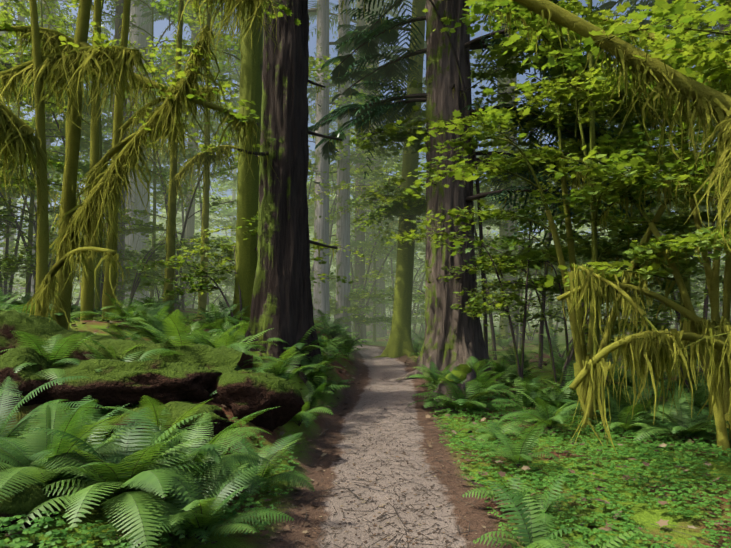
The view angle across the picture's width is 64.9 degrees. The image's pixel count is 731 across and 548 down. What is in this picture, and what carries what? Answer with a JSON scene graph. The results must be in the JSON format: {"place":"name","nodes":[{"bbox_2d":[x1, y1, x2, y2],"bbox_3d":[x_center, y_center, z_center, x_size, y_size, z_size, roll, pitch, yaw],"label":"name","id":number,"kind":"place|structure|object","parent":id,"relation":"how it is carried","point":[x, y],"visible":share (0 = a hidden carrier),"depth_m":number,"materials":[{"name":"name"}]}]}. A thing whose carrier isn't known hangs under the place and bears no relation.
{"place":"outdoors","nodes":[
{"label":"outdoors","id":0,"kind":"place"},
{"bbox_2d":[0,0,725,314],"label":"sky","id":1,"kind":"structure","parent":0,"point":[160,25],"materials":[{"name":"blue"}]},
{"bbox_2d":[0,306,730,547],"bbox_3d":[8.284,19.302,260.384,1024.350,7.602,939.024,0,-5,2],"label":"ground","id":2,"kind":"structure","parent":0,"point":[645,516],"depth_m":5.92,"materials":[{"name":"green plant"}]},
{"bbox_2d":[0,457,58,533],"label":"fern","id":3,"kind":"object","parent":2,"relation":"on","point":[27,500],"visible":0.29,"depth_m":3.48,"materials":[{"name":"green plant"}]},
{"bbox_2d":[2,0,104,299],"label":"pale tree","id":4,"kind":"object","parent":2,"relation":"on","point":[35,201],"visible":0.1,"depth_m":22.93,"materials":[{"name":"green plant"}]},
{"bbox_2d":[0,2,218,287],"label":"conifer trees","id":5,"kind":"object","parent":2,"relation":"on","point":[21,204],"visible":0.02,"depth_m":64.12,"materials":[{"name":"green plant"}]},
{"bbox_2d":[0,0,263,298],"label":"conifer trees","id":6,"kind":"object","parent":2,"relation":"on","point":[22,19],"depth_m":33.09,"materials":[{"name":"plant"}]},
{"bbox_2d":[0,0,300,329],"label":"mossy trees","id":7,"kind":"object","parent":2,"relation":"on","point":[76,59],"visible":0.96,"depth_m":9.02,"materials":[{"name":"green plant"}]},
{"bbox_2d":[0,343,304,441],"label":"fallen log","id":8,"kind":"object","parent":2,"relation":"on","point":[177,389],"visible":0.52,"depth_m":6.10,"materials":[{"name":"green plant"}]},
{"bbox_2d":[59,0,263,302],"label":"pale tree","id":9,"kind":"object","parent":2,"relation":"on","point":[141,39],"visible":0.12,"depth_m":25.46,"materials":[{"name":"grey plant"}]},
{"bbox_2d":[232,0,262,329],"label":"mossy tree","id":10,"kind":"object","parent":2,"relation":"on","point":[250,90],"visible":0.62,"depth_m":13.18,"materials":[{"name":"green plant"}]},
{"bbox_2d":[237,0,342,394],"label":"fir tree","id":11,"kind":"object","parent":2,"relation":"on","point":[281,304],"visible":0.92,"depth_m":9.77,"materials":[{"name":"brown plant"}]},
{"bbox_2d":[229,0,407,321],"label":"tree","id":12,"kind":"object","parent":2,"relation":"on","point":[321,300],"visible":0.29,"depth_m":20.11,"materials":[{"name":"grey plant"}]},
{"bbox_2d":[329,0,351,336],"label":"tree","id":13,"kind":"object","parent":2,"relation":"on","point":[342,234],"visible":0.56,"depth_m":20.77,"materials":[{"name":"grey plant"}]},
{"bbox_2d":[0,145,725,320],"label":"background trees","id":14,"kind":"object","parent":2,"relation":"on","point":[163,210],"depth_m":64.44,"materials":[{"name":"green plant"}]},
{"bbox_2d":[0,10,727,341],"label":"background trees","id":15,"kind":"object","parent":2,"relation":"on","point":[374,173],"visible":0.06,"depth_m":23.86,"materials":[{"name":"green plant"}]},
{"bbox_2d":[0,284,730,547],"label":"ferns","id":16,"kind":"object","parent":2,"relation":"on","point":[68,450],"visible":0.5,"depth_m":5.07,"materials":[{"name":"green plant"}]},
{"bbox_2d":[0,0,730,375],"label":"trees","id":17,"kind":"object","parent":2,"relation":"on","point":[396,204],"visible":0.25,"depth_m":15.10,"materials":[{"name":"green plant"}]},
{"bbox_2d":[0,0,730,429],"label":"trees","id":18,"kind":"object","parent":2,"relation":"on","point":[566,96],"visible":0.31,"depth_m":8.64,"materials":[{"name":"green plant"}]},
{"bbox_2d":[0,387,730,547],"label":"ground cover plants","id":19,"kind":"object","parent":2,"relation":"on","point":[17,542],"visible":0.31,"depth_m":5.49,"materials":[{"name":"green plant"}]},
{"bbox_2d":[0,183,730,397],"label":"shrubs","id":20,"kind":"object","parent":2,"relation":"on","point":[14,263],"visible":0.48,"depth_m":11.85,"materials":[{"name":"green plant"}]},
{"bbox_2d":[0,200,730,342],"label":"shrubs","id":21,"kind":"object","parent":2,"relation":"on","point":[363,294],"visible":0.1,"depth_m":21.70,"materials":[{"name":"green plant"}]},
{"bbox_2d":[1,264,730,317],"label":"maple trees","id":22,"kind":"object","parent":2,"relation":"on","point":[233,294],"depth_m":72.08,"materials":[{"name":"green plant"}]},
{"bbox_2d":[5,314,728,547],"bbox_3d":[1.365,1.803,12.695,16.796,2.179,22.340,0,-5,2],"label":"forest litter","id":23,"kind":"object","parent":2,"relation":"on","point":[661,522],"visible":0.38,"depth_m":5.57,"materials":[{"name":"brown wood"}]},
{"bbox_2d":[12,248,730,325],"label":"shrubs","id":24,"kind":"object","parent":2,"relation":"on","point":[76,291],"visible":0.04,"depth_m":40.09,"materials":[{"name":"green plant"}]},
{"bbox_2d":[19,116,730,325],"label":"background trees","id":25,"kind":"object","parent":2,"relation":"on","point":[223,211],"depth_m":38.98,"materials":[{"name":"green plant"}]},
{"bbox_2d":[333,0,425,357],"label":"leaning tree","id":26,"kind":"object","parent":2,"relation":"on","point":[399,344],"visible":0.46,"depth_m":15.80,"materials":[{"name":"green plant"}]},
{"bbox_2d":[100,0,730,342],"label":"conifer trees","id":27,"kind":"object","parent":2,"relation":"on","point":[359,270],"visible":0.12,"depth_m":24.87,"materials":[{"name":"grey plant"}]},
{"bbox_2d":[431,364,477,412],"bbox_3d":[1.617,2.044,10.141,0.649,0.763,1.860,-1,-5,17],"label":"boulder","id":28,"kind":"object","parent":2,"relation":"on","point":[464,372],"visible":0.5,"depth_m":9.43,"materials":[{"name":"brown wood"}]},
{"bbox_2d":[308,0,659,380],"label":"fir tree","id":29,"kind":"object","parent":2,"relation":"on","point":[452,335],"visible":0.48,"depth_m":12.79,"materials":[{"name":"brown plant"}]},
{"bbox_2d":[343,0,730,251],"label":"vine maple tree","id":30,"kind":"object","parent":2,"relation":"on","point":[637,61],"visible":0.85,"depth_m":5.12,"materials":[{"name":"green plant"}]},
{"bbox_2d":[394,0,730,455],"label":"maple trees","id":31,"kind":"object","parent":2,"relation":"on","point":[647,265],"visible":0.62,"depth_m":8.30,"materials":[{"name":"green plant"}]},
{"bbox_2d":[557,0,730,454],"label":"vine maple","id":32,"kind":"object","parent":2,"relation":"on","point":[642,348],"visible":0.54,"depth_m":5.90,"materials":[{"name":"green plant"}]}
]}

